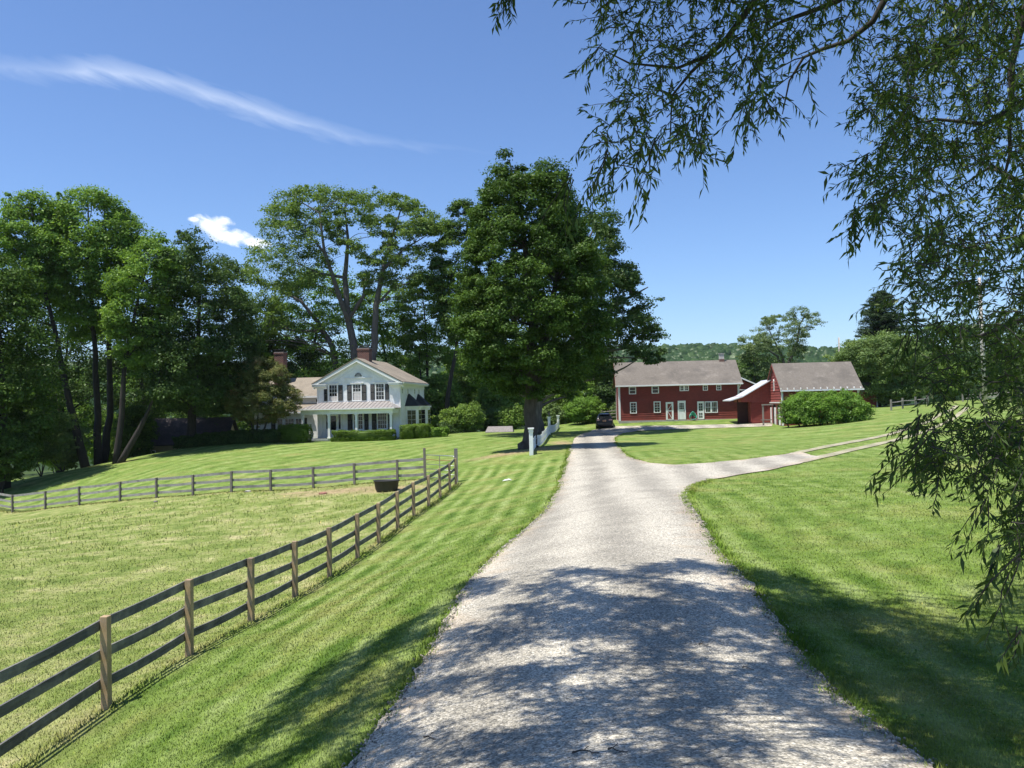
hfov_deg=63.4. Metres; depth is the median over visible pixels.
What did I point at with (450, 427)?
shrub
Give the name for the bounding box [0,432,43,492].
shrub
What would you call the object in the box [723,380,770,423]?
lean to shed
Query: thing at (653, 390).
window
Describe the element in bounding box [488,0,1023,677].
willow tree
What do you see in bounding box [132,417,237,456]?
shaded cottage
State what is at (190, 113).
sky
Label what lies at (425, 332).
woodland tree
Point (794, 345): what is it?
dying tree
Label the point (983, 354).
utility pole
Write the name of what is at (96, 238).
locust tree
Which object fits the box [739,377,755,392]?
farm outbuilding
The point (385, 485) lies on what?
stock tank
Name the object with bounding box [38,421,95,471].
shrub
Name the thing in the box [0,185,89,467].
locust tree
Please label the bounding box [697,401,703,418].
door
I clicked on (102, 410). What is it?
backdrop tree
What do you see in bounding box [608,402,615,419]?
shrub
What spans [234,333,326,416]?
dark maple tree
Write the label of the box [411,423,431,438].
box hedge
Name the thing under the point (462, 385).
thicket tree
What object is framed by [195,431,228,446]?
yew hedge
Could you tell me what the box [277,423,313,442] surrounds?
box hedge
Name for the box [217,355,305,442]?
crabapple tree
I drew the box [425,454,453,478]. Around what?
metal gate
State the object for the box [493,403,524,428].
shrub
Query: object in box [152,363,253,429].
backdrop tree
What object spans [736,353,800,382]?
backdrop tree
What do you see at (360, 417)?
window
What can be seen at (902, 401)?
split rail fence
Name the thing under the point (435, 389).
thicket tree
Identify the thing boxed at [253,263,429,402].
round tree
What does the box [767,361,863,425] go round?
red barn
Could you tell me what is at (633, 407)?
window
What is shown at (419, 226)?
spreading tree
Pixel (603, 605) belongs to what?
road
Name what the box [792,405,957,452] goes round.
path
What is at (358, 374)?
fan window
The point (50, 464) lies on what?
shrub
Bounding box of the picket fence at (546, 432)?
[528,415,559,454]
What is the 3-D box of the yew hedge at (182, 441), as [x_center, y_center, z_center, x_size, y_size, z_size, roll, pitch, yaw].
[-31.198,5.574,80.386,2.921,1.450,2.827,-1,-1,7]
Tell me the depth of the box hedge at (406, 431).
80.66 m
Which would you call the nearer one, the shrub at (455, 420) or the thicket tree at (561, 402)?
the shrub at (455, 420)
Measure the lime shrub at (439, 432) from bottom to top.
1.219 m
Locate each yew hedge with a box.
[171,435,202,448]
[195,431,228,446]
[220,429,251,444]
[247,428,281,443]
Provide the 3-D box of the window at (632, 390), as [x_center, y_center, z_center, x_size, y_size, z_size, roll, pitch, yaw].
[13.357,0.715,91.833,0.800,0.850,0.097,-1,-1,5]
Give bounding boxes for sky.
[0,0,1023,363]
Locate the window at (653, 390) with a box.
[652,386,658,393]
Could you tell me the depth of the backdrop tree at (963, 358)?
120.51 m
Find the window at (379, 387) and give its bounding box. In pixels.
[375,383,384,400]
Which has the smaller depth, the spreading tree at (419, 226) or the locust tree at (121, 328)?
the locust tree at (121, 328)
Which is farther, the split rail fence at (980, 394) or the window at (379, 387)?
the split rail fence at (980, 394)
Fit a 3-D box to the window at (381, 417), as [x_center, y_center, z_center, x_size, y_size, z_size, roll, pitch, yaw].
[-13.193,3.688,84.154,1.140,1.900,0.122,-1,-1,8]
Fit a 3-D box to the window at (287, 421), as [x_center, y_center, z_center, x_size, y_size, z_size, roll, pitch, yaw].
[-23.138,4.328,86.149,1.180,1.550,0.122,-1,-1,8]
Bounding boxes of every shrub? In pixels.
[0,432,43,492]
[9,407,81,475]
[26,398,86,472]
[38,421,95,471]
[38,435,79,472]
[79,410,115,463]
[103,402,155,456]
[113,403,160,457]
[427,426,449,436]
[430,406,467,432]
[435,420,457,433]
[458,400,486,432]
[478,407,501,431]
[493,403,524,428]
[541,403,566,425]
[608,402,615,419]
[876,383,911,405]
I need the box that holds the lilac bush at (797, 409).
[775,388,877,426]
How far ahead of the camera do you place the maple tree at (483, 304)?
53.58 m
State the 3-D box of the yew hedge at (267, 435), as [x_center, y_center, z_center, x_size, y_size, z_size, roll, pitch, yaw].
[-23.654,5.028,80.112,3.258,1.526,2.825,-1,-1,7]
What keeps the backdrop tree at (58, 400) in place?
on the ground at (482, 456)
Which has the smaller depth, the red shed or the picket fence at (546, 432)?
the picket fence at (546, 432)
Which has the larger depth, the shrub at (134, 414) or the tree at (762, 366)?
the tree at (762, 366)
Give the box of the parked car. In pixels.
[596,413,613,428]
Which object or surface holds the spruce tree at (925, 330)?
on the ground at (482, 456)
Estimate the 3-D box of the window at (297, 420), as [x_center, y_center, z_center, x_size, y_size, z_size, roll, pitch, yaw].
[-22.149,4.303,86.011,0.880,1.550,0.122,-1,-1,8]
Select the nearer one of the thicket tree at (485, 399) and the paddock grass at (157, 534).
the paddock grass at (157, 534)
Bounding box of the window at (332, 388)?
[328,384,338,401]
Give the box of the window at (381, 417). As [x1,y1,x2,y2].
[377,413,387,429]
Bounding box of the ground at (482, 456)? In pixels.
[0,398,1023,767]
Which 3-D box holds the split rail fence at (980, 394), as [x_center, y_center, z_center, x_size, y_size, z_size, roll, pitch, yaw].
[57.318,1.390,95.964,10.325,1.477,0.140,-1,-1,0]
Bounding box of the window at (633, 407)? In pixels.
[630,402,636,413]
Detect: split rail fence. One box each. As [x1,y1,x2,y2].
[890,395,928,409]
[962,392,1008,401]
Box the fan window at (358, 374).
[354,372,362,376]
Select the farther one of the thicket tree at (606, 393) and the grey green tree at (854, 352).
the thicket tree at (606, 393)
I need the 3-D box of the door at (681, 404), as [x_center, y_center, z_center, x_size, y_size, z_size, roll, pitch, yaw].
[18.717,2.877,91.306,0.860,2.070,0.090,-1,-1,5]
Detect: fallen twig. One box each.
[572,745,598,752]
[608,743,627,751]
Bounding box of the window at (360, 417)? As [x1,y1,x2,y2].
[353,414,363,429]
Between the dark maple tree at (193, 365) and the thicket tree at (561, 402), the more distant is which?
the thicket tree at (561, 402)
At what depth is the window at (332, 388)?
84.95 m
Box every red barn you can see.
[613,353,742,423]
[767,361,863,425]
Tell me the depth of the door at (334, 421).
84.81 m
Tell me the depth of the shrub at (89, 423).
85.08 m
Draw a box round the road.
[348,423,932,767]
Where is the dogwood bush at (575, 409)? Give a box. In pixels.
[560,394,607,423]
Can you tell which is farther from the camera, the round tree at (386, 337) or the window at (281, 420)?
the round tree at (386, 337)
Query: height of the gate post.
2.100 m
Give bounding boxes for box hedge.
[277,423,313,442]
[330,429,396,441]
[399,424,414,439]
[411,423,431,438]
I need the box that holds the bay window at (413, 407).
[405,394,422,424]
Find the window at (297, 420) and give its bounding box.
[295,418,300,423]
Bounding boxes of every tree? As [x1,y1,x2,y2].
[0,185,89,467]
[0,252,70,489]
[4,293,169,471]
[6,360,93,435]
[29,184,153,464]
[55,366,175,461]
[96,227,190,463]
[132,225,268,447]
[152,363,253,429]
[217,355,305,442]
[229,181,459,369]
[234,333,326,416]
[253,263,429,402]
[394,270,459,378]
[419,370,467,419]
[423,197,487,415]
[439,146,615,449]
[441,356,481,409]
[442,195,670,433]
[469,381,524,431]
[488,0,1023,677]
[542,373,586,425]
[561,368,606,422]
[587,358,625,418]
[734,334,780,382]
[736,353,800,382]
[749,305,827,362]
[822,329,942,406]
[853,289,913,405]
[902,314,1023,400]
[904,296,944,402]
[921,361,969,400]
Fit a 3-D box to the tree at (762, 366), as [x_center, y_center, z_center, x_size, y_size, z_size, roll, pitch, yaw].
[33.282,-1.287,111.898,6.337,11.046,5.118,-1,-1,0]
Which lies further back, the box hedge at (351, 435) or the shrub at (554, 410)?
the shrub at (554, 410)
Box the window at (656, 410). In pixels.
[654,401,660,412]
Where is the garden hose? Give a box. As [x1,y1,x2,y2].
[689,411,696,419]
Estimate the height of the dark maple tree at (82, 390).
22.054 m
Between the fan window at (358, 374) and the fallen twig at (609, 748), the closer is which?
the fallen twig at (609, 748)
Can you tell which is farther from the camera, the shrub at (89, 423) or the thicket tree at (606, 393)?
the thicket tree at (606, 393)
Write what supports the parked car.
on the road
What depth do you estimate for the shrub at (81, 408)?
100.05 m
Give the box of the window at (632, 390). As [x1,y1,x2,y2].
[629,387,635,393]
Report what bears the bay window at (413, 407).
in the white house
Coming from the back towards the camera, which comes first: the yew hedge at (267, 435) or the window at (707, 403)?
the window at (707, 403)
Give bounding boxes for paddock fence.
[0,448,425,512]
[0,458,456,756]
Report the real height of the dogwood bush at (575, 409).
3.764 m
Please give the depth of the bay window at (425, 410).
90.45 m
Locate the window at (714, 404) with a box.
[711,401,717,412]
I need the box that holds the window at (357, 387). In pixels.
[352,383,361,400]
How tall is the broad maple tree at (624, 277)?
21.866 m
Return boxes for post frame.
[761,404,772,424]
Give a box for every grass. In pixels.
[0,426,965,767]
[0,479,454,767]
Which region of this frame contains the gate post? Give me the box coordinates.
[454,448,457,481]
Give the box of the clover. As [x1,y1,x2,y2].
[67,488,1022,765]
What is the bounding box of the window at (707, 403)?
[705,401,710,412]
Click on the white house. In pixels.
(363, 391)
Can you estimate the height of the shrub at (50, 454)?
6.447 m
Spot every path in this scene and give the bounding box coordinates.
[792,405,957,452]
[806,407,968,461]
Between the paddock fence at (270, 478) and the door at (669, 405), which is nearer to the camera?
the paddock fence at (270, 478)
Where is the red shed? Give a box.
[859,382,877,406]
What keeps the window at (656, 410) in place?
in the red barn at (666, 391)
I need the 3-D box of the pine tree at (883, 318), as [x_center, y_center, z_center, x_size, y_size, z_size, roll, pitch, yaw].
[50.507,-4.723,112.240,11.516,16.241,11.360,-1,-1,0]
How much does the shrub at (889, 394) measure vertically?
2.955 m
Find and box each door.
[331,415,337,436]
[666,402,673,419]
[678,401,685,419]
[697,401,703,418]
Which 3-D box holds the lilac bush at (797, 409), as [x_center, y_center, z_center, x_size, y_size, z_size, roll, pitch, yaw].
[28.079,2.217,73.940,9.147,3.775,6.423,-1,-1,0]
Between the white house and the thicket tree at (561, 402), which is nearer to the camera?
the white house
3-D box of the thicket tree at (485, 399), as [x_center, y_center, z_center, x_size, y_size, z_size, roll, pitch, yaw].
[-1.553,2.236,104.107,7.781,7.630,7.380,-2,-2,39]
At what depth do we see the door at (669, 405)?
91.41 m
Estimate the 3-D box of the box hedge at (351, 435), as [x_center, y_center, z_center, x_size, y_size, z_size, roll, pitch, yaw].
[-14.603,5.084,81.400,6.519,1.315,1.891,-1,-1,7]
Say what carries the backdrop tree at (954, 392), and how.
on the ground at (482, 456)
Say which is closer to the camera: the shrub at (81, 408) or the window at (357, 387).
the window at (357, 387)
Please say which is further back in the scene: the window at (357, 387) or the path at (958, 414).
the window at (357, 387)
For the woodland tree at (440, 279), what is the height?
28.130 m
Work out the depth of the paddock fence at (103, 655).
14.66 m
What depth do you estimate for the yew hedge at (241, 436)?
79.11 m
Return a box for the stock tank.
[373,479,399,491]
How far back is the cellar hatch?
90.16 m
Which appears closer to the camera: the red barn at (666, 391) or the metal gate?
the metal gate
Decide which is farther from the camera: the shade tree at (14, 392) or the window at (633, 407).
the window at (633, 407)
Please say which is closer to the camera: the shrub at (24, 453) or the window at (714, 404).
the shrub at (24, 453)
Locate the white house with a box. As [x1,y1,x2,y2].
[254,345,431,440]
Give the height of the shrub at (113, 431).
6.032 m
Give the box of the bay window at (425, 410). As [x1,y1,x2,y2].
[416,394,431,423]
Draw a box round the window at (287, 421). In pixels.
[284,418,294,424]
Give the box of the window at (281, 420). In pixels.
[277,418,282,428]
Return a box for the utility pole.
[977,278,987,405]
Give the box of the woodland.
[8,343,1023,429]
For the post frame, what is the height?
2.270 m
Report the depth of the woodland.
645.84 m
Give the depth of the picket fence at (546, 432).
61.95 m
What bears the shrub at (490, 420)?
on the ground at (482, 456)
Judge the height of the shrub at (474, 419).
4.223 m
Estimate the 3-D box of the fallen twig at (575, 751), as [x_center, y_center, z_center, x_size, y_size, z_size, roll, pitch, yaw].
[0.488,2.442,5.534,0.180,0.018,0.102,-1,-1,0]
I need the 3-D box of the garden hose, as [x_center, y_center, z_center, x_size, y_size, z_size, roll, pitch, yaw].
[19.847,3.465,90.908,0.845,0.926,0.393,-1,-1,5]
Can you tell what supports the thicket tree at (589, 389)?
on the ground at (482, 456)
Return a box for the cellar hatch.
[485,426,513,432]

